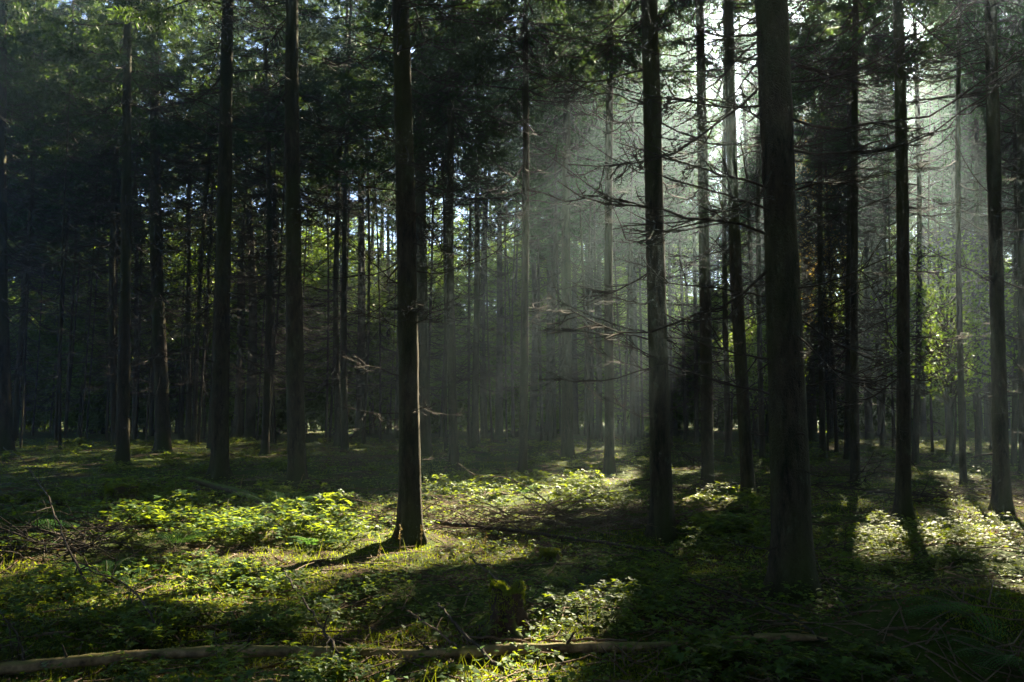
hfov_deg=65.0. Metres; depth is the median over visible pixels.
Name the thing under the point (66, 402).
spruce tree
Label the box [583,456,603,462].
bramble plant
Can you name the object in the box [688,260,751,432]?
leafy tree
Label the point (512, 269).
leafy tree
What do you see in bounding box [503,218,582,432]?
leafy tree
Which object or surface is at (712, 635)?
seedling
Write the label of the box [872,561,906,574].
bramble plant
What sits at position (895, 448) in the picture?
bramble plant
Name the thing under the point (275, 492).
fern
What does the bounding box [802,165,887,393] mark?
spruce tree
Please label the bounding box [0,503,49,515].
bramble plant
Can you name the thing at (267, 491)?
bramble plant
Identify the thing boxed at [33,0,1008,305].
sky
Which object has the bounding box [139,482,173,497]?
bramble plant
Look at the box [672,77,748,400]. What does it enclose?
spruce tree
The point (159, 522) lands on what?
bramble plant
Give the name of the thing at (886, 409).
leafy tree
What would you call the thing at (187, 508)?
bramble plant
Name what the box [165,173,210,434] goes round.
spruce tree
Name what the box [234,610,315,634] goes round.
bramble plant
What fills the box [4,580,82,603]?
bramble plant
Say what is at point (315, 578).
bramble plant
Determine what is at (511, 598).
tree stump
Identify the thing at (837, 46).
spruce tree
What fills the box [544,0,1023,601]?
spruce tree
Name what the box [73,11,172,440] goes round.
spruce tree
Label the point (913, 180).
spruce tree
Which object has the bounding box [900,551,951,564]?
bramble plant
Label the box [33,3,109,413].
spruce tree
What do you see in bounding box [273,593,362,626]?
bramble plant
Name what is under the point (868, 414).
spruce tree
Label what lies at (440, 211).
spruce tree
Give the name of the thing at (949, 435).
spruce tree
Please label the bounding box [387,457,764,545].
brush pile
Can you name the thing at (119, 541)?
bramble plant
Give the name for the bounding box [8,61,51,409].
spruce tree
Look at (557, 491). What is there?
bramble plant
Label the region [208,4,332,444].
spruce tree
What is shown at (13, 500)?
bramble plant
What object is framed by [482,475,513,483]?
bramble plant
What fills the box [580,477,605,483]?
bramble plant
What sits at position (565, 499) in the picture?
bramble plant
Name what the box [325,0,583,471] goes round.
spruce tree
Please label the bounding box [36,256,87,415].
spruce tree
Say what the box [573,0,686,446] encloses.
spruce tree
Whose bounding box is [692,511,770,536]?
bramble plant
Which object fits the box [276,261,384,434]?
leafy tree
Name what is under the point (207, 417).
leafy tree
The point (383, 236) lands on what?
spruce tree
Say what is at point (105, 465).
bramble plant
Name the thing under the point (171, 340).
leafy tree
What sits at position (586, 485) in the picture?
bramble plant
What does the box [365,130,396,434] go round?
spruce tree
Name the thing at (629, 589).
bramble plant
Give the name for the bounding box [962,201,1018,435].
spruce tree
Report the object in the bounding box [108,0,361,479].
spruce tree
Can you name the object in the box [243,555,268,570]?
bramble plant
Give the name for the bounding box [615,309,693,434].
leafy tree
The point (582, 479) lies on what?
bramble plant
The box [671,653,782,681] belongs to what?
bramble plant
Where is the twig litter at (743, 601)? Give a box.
[0,439,1023,681]
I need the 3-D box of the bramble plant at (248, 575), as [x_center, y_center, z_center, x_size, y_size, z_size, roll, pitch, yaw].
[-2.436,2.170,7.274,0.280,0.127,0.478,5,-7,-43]
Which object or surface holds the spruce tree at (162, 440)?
on the ground
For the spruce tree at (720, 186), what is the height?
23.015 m
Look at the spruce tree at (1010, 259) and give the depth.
32.15 m
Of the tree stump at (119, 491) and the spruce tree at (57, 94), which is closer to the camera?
the tree stump at (119, 491)
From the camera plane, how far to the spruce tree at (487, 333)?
39.29 m
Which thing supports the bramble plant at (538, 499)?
on the ground
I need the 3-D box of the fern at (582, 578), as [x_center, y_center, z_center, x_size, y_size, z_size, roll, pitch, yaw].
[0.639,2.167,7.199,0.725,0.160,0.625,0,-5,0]
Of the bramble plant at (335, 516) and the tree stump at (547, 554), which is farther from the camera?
the bramble plant at (335, 516)
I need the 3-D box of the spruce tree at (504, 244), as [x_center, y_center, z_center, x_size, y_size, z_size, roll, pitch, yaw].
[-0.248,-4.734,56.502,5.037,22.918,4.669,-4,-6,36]
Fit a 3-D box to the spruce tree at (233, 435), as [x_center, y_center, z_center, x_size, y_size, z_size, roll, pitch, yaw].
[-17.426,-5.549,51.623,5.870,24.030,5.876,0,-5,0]
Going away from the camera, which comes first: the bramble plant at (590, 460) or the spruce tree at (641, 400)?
the bramble plant at (590, 460)
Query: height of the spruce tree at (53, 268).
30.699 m
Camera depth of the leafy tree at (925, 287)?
56.53 m
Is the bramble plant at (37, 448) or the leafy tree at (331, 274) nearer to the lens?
the bramble plant at (37, 448)
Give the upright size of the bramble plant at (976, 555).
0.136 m
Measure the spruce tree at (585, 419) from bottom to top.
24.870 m
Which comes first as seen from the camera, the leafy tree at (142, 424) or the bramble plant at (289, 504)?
the bramble plant at (289, 504)
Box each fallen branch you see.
[0,447,123,591]
[80,550,186,645]
[283,570,339,654]
[407,610,470,658]
[434,514,674,556]
[437,602,523,674]
[462,623,626,642]
[469,556,544,631]
[679,578,828,643]
[832,460,945,503]
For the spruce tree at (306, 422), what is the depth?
56.06 m
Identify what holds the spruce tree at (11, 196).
on the ground
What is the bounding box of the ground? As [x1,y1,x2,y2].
[0,420,1023,681]
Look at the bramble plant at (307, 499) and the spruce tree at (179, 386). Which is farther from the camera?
the spruce tree at (179, 386)
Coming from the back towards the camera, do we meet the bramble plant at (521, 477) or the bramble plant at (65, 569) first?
the bramble plant at (521, 477)
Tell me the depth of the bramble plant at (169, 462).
23.16 m
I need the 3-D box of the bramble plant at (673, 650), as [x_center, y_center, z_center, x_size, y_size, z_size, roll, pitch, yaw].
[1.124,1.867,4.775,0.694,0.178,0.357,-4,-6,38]
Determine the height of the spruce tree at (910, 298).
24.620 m
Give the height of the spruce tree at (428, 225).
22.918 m
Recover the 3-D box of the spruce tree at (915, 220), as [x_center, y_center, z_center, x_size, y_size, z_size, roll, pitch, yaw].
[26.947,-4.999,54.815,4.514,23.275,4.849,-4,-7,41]
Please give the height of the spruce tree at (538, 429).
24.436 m
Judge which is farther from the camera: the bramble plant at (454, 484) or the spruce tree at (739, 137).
the spruce tree at (739, 137)
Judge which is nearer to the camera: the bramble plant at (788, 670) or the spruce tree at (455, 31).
the bramble plant at (788, 670)
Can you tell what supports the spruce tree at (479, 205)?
on the ground
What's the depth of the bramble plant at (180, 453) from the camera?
26.62 m
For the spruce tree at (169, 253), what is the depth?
54.47 m
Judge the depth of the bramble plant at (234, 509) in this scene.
9.68 m
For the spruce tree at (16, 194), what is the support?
on the ground
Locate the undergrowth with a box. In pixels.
[0,437,1023,681]
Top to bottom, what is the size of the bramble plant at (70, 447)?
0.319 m
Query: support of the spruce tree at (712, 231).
on the ground
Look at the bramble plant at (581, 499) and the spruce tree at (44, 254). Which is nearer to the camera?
the bramble plant at (581, 499)
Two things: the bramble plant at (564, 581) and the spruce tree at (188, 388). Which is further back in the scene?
the spruce tree at (188, 388)
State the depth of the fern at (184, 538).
8.23 m
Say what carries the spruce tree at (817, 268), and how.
on the ground
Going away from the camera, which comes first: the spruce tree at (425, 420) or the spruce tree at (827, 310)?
the spruce tree at (425, 420)
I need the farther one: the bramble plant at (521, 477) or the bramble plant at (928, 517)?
the bramble plant at (521, 477)
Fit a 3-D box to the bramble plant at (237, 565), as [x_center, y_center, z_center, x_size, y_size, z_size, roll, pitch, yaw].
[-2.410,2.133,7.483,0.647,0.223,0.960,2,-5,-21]
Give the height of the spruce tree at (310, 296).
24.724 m
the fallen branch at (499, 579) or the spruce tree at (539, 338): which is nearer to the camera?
the fallen branch at (499, 579)
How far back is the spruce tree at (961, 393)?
18.05 m
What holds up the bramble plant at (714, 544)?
on the ground
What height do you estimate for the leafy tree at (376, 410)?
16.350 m
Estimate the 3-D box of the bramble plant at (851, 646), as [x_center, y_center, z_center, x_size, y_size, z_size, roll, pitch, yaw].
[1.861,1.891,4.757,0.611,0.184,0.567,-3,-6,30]
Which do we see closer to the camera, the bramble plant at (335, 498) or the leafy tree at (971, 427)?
the bramble plant at (335, 498)
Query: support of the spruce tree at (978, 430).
on the ground
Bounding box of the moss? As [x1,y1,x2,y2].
[0,435,1023,681]
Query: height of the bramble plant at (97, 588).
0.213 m
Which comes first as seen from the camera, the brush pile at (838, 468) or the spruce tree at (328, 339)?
the brush pile at (838, 468)
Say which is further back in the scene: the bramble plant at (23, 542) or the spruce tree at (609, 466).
the spruce tree at (609, 466)
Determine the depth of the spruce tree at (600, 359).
47.23 m
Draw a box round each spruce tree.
[0,0,193,453]
[6,0,49,368]
[6,0,58,409]
[6,0,83,409]
[6,0,96,447]
[6,3,67,438]
[6,5,88,446]
[6,6,56,378]
[7,0,136,448]
[7,63,36,361]
[7,81,27,303]
[8,0,86,435]
[8,26,53,433]
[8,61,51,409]
[11,0,120,443]
[16,0,95,433]
[21,0,121,441]
[21,0,221,466]
[24,6,148,444]
[29,285,68,432]
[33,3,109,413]
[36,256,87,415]
[46,4,139,438]
[49,0,178,446]
[50,18,120,434]
[54,21,203,449]
[59,42,180,398]
[65,0,230,452]
[65,186,145,433]
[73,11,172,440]
[91,56,182,437]
[97,34,194,439]
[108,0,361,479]
[108,18,217,441]
[131,111,199,435]
[136,0,262,444]
[138,0,238,442]
[138,78,240,438]
[139,92,197,411]
[146,68,249,404]
[149,0,263,443]
[162,0,274,448]
[162,29,254,440]
[163,64,211,437]
[163,183,206,432]
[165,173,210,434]
[175,194,245,408]
[179,191,209,432]
[180,117,256,415]
[190,0,342,454]
[190,0,392,490]
[192,1,283,441]
[196,80,284,437]
[202,32,284,438]
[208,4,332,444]
[214,22,316,442]
[230,48,305,439]
[231,0,343,412]
[236,104,307,434]
[241,23,353,393]
[244,81,302,419]
[250,1,341,393]
[251,61,350,389]
[259,103,334,413]
[272,0,381,442]
[274,0,397,453]
[276,62,332,434]
[283,0,396,446]
[293,0,548,545]
[301,106,324,432]
[301,185,326,430]
[302,3,384,441]
[304,33,391,400]
[306,119,364,283]
[310,98,381,413]
[310,183,352,258]
[312,141,382,409]
[313,0,522,458]
[316,4,397,443]
[321,33,396,436]
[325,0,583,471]
[325,22,398,443]
[347,90,439,438]
[348,104,394,433]
[349,157,396,432]
[365,12,472,406]
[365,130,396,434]
[366,130,396,434]
[370,29,462,389]
[377,53,482,410]
[380,0,500,451]
[381,181,442,410]
[383,133,458,367]
[385,182,458,409]
[410,0,665,477]
[413,0,543,450]
[426,0,521,446]
[426,147,479,437]
[426,154,463,430]
[426,155,495,407]
[426,175,462,262]
[430,3,534,444]
[434,36,532,442]
[453,134,512,434]
[455,90,516,437]
[455,144,521,434]
[460,173,513,432]
[471,4,576,387]
[472,13,547,441]
[477,0,742,475]
[480,153,536,432]
[481,0,644,457]
[482,32,545,436]
[483,70,543,435]
[489,53,579,440]
[498,2,640,450]
[502,4,622,393]
[502,8,592,441]
[503,176,556,435]
[507,0,760,542]
[511,95,587,438]
[512,182,561,432]
[518,118,593,436]
[528,22,614,400]
[534,216,576,434]
[537,0,643,446]
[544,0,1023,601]
[550,3,644,441]
[550,108,615,435]
[555,187,602,433]
[557,67,635,439]
[571,110,624,433]
[572,173,622,437]
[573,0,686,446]
[573,10,669,415]
[583,4,685,445]
[593,0,722,448]
[594,9,668,411]
[596,68,675,437]
[601,0,852,495]
[602,211,672,435]
[603,210,640,433]
[605,0,764,485]
[613,15,673,438]
[614,210,647,435]
[623,0,697,414]
[624,0,711,437]
[628,0,726,442]
[641,0,750,444]
[658,0,802,463]
[666,88,721,434]
[668,52,734,402]
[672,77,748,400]
[674,10,765,442]
[682,103,742,393]
[686,12,812,449]
[690,94,746,326]
[692,0,839,458]
[711,110,764,433]
[712,110,807,440]
[713,5,845,408]
[729,117,826,405]
[737,0,984,485]
[737,109,802,436]
[738,76,841,380]
[738,97,817,325]
[747,0,1023,519]
[748,0,894,457]
[752,182,828,392]
[753,10,860,441]
[789,0,894,451]
[792,0,927,459]
[794,3,895,396]
[794,112,844,387]
[797,94,876,438]
[797,95,874,438]
[799,108,845,400]
[799,195,862,426]
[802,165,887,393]
[807,0,1015,464]
[810,78,910,400]
[822,9,940,448]
[825,36,944,444]
[825,39,926,440]
[827,28,915,439]
[830,0,1023,487]
[832,46,925,436]
[839,130,915,435]
[840,182,926,402]
[843,22,926,438]
[847,0,1023,511]
[858,62,949,442]
[859,13,989,451]
[877,9,1023,456]
[877,114,936,354]
[878,187,931,315]
[879,84,950,436]
[880,71,986,437]
[886,100,934,424]
[907,28,1013,440]
[908,1,1023,459]
[908,24,1018,449]
[909,24,1018,442]
[909,66,971,404]
[910,0,1023,474]
[910,26,1016,446]
[915,160,972,435]
[922,131,1013,439]
[925,203,1012,437]
[930,0,1023,466]
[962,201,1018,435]
[963,105,1018,435]
[964,135,1013,374]
[968,104,1013,374]
[968,136,1013,402]
[989,258,1013,435]
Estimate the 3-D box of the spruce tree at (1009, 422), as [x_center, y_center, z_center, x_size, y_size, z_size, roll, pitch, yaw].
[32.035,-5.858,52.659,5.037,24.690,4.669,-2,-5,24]
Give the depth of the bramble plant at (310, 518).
9.55 m
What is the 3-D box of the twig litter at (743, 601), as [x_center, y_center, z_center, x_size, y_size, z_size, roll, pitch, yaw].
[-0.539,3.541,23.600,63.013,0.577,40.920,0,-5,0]
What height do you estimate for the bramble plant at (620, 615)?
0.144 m
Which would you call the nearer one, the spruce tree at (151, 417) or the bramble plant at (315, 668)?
the bramble plant at (315, 668)
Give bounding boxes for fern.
[0,505,94,529]
[57,557,149,584]
[128,528,236,547]
[203,513,260,534]
[232,491,318,513]
[286,534,347,547]
[498,484,543,493]
[547,571,612,587]
[894,595,1005,639]
[927,634,1023,673]
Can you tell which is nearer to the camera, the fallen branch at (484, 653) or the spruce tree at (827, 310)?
the fallen branch at (484, 653)
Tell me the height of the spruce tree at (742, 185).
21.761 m
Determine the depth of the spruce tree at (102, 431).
54.63 m
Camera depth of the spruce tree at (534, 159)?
34.23 m
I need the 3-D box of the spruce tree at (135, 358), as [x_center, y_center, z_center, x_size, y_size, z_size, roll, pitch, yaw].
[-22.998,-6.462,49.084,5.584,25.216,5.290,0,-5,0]
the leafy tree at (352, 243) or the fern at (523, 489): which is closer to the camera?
the fern at (523, 489)
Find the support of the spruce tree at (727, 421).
on the ground
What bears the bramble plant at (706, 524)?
on the ground
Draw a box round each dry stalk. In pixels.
[398,524,402,551]
[420,526,422,550]
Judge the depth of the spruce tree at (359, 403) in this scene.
47.85 m
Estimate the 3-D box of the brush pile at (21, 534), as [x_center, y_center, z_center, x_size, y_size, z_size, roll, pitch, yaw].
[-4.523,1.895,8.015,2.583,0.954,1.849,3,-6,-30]
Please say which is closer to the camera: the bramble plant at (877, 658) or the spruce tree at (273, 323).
the bramble plant at (877, 658)
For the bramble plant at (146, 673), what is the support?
on the ground
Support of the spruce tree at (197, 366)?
on the ground
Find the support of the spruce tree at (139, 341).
on the ground
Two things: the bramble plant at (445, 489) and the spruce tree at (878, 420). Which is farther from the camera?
the spruce tree at (878, 420)
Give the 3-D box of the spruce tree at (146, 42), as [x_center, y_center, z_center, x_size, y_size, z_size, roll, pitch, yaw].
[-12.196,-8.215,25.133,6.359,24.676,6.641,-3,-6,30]
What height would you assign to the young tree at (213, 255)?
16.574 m
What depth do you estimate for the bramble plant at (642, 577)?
6.69 m
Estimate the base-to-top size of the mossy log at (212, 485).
0.381 m
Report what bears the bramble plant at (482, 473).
on the ground
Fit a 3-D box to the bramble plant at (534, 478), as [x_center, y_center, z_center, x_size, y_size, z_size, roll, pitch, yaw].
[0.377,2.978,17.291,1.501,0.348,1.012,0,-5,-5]
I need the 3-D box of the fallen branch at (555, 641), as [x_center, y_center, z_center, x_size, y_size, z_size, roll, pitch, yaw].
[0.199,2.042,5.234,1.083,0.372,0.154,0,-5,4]
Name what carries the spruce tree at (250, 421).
on the ground
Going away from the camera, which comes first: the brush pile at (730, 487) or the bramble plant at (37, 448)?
the brush pile at (730, 487)
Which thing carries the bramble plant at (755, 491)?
on the ground
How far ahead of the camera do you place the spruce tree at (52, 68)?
35.02 m
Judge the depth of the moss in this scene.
6.82 m
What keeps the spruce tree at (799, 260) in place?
on the ground
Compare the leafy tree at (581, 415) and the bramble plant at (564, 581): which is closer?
the bramble plant at (564, 581)
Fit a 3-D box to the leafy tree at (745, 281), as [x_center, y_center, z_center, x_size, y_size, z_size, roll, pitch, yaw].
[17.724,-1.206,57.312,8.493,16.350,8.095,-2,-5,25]
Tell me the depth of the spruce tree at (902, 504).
11.80 m
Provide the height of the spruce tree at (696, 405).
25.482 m
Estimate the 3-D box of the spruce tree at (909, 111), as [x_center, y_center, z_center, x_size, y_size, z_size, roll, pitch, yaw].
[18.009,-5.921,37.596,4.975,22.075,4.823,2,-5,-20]
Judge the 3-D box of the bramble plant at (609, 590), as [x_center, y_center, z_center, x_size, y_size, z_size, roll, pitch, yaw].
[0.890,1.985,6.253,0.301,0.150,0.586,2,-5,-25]
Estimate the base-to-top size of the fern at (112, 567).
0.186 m
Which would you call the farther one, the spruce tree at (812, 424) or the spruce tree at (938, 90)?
the spruce tree at (812, 424)
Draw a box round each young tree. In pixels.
[171,154,253,422]
[382,320,440,395]
[712,152,813,418]
[795,108,865,451]
[866,95,1017,466]
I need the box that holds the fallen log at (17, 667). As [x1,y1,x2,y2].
[0,622,827,675]
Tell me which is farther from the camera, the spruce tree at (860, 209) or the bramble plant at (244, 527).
the spruce tree at (860, 209)
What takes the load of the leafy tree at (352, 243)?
on the ground
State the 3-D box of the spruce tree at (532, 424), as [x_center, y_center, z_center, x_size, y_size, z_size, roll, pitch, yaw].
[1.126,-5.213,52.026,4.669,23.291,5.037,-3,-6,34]
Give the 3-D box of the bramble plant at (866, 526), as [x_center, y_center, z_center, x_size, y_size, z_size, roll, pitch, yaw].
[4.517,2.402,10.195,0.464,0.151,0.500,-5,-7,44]
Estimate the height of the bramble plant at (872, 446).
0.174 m
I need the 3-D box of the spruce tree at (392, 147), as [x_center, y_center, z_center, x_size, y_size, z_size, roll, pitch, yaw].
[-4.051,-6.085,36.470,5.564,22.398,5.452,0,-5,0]
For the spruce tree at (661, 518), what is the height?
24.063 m
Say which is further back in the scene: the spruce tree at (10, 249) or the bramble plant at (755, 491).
the spruce tree at (10, 249)
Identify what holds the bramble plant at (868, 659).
on the ground
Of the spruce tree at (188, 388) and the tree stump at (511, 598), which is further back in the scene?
the spruce tree at (188, 388)
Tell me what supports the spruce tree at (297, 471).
on the ground
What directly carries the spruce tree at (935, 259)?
on the ground
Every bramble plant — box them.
[0,450,29,458]
[0,492,61,508]
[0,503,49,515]
[0,505,67,526]
[0,518,53,535]
[0,532,48,548]
[0,534,36,548]
[0,586,50,596]
[0,588,65,616]
[1,488,72,507]
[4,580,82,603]
[8,568,67,585]
[10,575,65,590]
[14,571,87,604]
[19,444,45,449]
[20,589,67,603]
[25,560,87,580]
[27,493,71,504]
[40,569,171,604]
[43,610,100,628]
[44,555,100,578]
[52,529,92,537]
[58,443,83,451]
[72,437,91,444]
[72,603,184,633]
[77,597,161,617]
[79,616,166,649]
[83,489,197,522]
[86,528,157,543]
[88,646,189,681]
[97,460,134,469]
[98,501,170,530]
[100,659,168,681]
[105,533,137,548]
[106,610,183,647]
[114,552,161,577]
[120,507,192,529]
[130,448,143,453]
[131,502,193,529]
[132,498,192,515]
[134,511,193,528]
[134,534,156,543]
[135,549,210,565]
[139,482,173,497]
[139,487,175,503]
[141,484,210,504]
[144,454,196,466]
[149,603,233,637]
[157,504,221,520]
[158,489,193,503]
[158,520,209,540]
[160,449,204,459]
[163,479,194,491]
[166,546,220,571]
[171,510,254,535]
[177,558,249,572]
[180,490,214,505]
[185,494,252,521]
[191,502,277,534]
[193,524,234,542]
[193,565,243,588]
[200,630,303,677]
[213,522,268,544]
[213,566,272,587]
[216,535,254,545]
[219,557,287,584]
[219,574,259,587]
[220,490,262,503]
[220,600,300,623]
[221,507,296,536]
[224,614,283,638]
[227,569,323,594]
[229,437,251,442]
[229,565,323,592]
[230,449,259,457]
[233,586,317,644]
[234,513,302,538]
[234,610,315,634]
[238,495,302,517]
[239,613,346,642]
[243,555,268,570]
[253,478,328,504]
[256,483,309,502]
[264,566,325,588]
[273,489,357,512]
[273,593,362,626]
[277,505,358,536]
[279,650,374,681]
[282,494,326,508]
[282,511,333,534]
[286,505,354,523]
[292,646,355,677]
[297,521,388,546]
[304,650,342,672]
[307,492,369,508]
[310,514,376,537]
[325,507,371,526]
[338,643,383,676]
[358,570,412,594]
[362,597,402,619]
[378,599,459,619]
[421,480,478,494]
[425,471,496,488]
[426,474,467,484]
[427,481,480,494]
[428,486,462,498]
[451,469,487,479]
[452,483,472,494]
[457,482,513,496]
[457,488,522,513]
[462,476,501,486]
[467,468,495,480]
[475,473,503,483]
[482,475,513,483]
[494,470,559,485]
[500,469,558,482]
[504,482,528,490]
[510,472,548,486]
[516,456,554,466]
[516,489,590,508]
[531,482,612,497]
[531,575,575,591]
[532,588,627,609]
[536,584,596,605]
[545,478,578,487]
[545,487,588,505]
[547,492,614,510]
[553,477,601,490]
[556,478,595,491]
[558,479,603,492]
[562,494,607,508]
[563,470,603,482]
[567,459,594,467]
[567,468,603,482]
[578,490,622,501]
[579,582,700,616]
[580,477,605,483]
[582,498,621,510]
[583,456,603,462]
[584,559,646,581]
[585,607,647,631]
[591,485,640,500]
[595,495,621,501]
[597,583,639,595]
[601,575,718,603]
[603,584,661,600]
[607,492,649,507]
[607,562,694,588]
[624,582,709,614]
[631,617,777,673]
[651,631,764,672]
[666,526,756,550]
[670,533,728,554]
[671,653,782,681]
[673,492,732,515]
[676,513,770,539]
[677,625,805,676]
[685,510,769,540]
[686,644,766,681]
[689,525,730,537]
[692,510,760,538]
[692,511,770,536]
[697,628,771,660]
[702,487,764,510]
[706,481,769,500]
[706,521,770,551]
[717,492,767,518]
[722,456,769,466]
[746,650,858,675]
[757,653,821,681]
[759,639,909,681]
[780,635,875,681]
[812,512,854,525]
[814,541,858,553]
[815,525,860,539]
[822,537,894,554]
[825,634,920,670]
[834,652,897,681]
[837,524,874,542]
[844,646,932,678]
[847,557,873,567]
[849,524,882,534]
[853,642,907,668]
[862,513,897,523]
[866,509,911,524]
[867,445,882,448]
[872,525,923,536]
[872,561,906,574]
[873,532,903,542]
[880,525,953,546]
[882,446,927,454]
[892,518,961,532]
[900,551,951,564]
[906,543,933,553]
[914,514,965,529]
[921,548,945,557]
[924,557,951,567]
[925,533,967,543]
[927,546,971,561]
[930,525,995,540]
[936,531,978,545]
[938,440,967,447]
[941,547,990,561]
[946,552,980,562]
[956,438,989,445]
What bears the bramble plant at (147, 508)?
on the ground
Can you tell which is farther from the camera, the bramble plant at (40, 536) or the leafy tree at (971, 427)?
the leafy tree at (971, 427)
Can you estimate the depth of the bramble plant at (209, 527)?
8.75 m
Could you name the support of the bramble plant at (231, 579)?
on the ground
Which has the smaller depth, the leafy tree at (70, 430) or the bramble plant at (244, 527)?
the bramble plant at (244, 527)
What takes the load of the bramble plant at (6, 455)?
on the ground
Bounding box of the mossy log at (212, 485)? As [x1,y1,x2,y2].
[187,477,269,502]
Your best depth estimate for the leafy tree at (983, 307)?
57.50 m
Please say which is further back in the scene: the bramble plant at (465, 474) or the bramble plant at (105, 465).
the bramble plant at (105, 465)
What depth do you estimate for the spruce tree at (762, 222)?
45.55 m
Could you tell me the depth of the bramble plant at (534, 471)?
17.73 m
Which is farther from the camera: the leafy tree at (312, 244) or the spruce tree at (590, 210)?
the leafy tree at (312, 244)
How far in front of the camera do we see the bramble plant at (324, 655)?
4.83 m
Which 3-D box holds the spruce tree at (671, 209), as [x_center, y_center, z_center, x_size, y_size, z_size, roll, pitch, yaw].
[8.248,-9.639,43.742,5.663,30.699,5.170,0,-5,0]
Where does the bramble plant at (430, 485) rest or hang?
on the ground
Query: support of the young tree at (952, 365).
on the ground
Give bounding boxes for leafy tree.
[8,255,55,422]
[9,270,93,432]
[9,319,45,427]
[13,236,131,432]
[19,379,61,431]
[28,279,86,431]
[67,256,175,424]
[86,243,175,432]
[106,231,209,425]
[132,241,208,432]
[139,394,185,431]
[170,217,285,434]
[171,216,285,424]
[184,388,209,428]
[203,316,231,432]
[210,206,321,435]
[276,229,329,427]
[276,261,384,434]
[281,219,333,269]
[281,228,389,432]
[303,216,392,321]
[348,220,396,433]
[349,245,394,433]
[357,232,428,433]
[383,243,457,320]
[385,209,486,434]
[427,207,520,434]
[427,255,489,432]
[457,251,466,430]
[467,201,561,432]
[471,223,546,398]
[486,222,582,428]
[487,179,603,320]
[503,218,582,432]
[537,312,603,432]
[539,318,603,431]
[577,244,648,433]
[577,271,625,431]
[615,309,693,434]
[617,222,733,435]
[676,296,751,432]
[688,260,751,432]
[711,149,840,298]
[713,227,817,431]
[719,287,817,432]
[745,235,863,419]
[815,298,886,432]
[836,297,896,432]
[837,226,916,428]
[839,256,915,431]
[887,199,950,282]
[888,218,984,435]
[888,228,966,413]
[946,253,1011,424]
[966,414,983,431]
[971,238,1018,429]
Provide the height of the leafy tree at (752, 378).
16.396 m
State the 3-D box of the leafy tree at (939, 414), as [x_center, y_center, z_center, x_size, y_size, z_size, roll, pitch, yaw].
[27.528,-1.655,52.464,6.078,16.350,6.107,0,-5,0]
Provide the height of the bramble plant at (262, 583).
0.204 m
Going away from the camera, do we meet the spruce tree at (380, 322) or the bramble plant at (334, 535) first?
the bramble plant at (334, 535)
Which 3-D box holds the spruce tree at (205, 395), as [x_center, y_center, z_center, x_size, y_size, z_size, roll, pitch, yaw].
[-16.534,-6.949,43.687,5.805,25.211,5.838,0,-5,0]
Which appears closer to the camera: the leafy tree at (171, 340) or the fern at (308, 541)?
the fern at (308, 541)
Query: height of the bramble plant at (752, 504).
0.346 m
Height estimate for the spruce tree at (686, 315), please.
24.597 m
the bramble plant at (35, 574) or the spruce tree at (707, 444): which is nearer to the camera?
the bramble plant at (35, 574)
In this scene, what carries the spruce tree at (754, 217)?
on the ground
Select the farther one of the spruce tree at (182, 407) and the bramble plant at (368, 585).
the spruce tree at (182, 407)
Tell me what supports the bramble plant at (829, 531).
on the ground
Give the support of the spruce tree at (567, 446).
on the ground
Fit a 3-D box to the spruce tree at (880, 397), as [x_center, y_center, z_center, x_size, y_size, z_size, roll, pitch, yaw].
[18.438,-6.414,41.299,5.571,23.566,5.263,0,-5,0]
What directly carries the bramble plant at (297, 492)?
on the ground
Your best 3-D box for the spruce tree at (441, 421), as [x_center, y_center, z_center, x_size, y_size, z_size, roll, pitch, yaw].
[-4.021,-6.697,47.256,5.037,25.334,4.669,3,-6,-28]
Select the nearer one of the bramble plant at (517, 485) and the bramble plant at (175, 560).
the bramble plant at (175, 560)
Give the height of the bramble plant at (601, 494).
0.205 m
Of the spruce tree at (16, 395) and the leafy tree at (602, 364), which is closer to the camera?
the spruce tree at (16, 395)
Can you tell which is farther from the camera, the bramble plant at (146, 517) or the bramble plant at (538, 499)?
the bramble plant at (538, 499)
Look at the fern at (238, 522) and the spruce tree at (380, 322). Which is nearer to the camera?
the fern at (238, 522)
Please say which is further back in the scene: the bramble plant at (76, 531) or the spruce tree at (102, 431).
the spruce tree at (102, 431)
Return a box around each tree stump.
[96,482,141,511]
[476,579,545,642]
[531,547,566,564]
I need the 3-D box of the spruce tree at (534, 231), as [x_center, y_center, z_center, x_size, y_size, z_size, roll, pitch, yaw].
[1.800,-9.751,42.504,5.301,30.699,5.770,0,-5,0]
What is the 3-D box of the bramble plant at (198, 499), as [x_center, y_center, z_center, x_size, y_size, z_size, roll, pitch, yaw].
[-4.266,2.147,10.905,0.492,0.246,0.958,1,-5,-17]
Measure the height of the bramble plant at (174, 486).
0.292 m
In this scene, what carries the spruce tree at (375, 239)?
on the ground
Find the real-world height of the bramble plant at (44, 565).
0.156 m
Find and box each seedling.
[501,653,518,674]
[708,633,731,672]
[793,613,807,641]
[811,604,824,635]
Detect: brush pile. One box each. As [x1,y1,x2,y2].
[0,497,196,564]
[305,492,525,539]
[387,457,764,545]
[673,464,816,491]
[754,453,929,473]
[865,461,1023,504]
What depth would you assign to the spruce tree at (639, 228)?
44.51 m
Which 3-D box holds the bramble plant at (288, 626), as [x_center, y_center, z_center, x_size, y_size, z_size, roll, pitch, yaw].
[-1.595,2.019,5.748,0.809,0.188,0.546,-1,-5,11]
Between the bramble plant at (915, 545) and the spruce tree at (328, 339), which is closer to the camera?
the bramble plant at (915, 545)
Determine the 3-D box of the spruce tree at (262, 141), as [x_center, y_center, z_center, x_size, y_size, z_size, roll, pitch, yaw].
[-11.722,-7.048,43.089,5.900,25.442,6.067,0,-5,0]
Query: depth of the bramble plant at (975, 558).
8.18 m
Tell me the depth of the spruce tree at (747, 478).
14.64 m

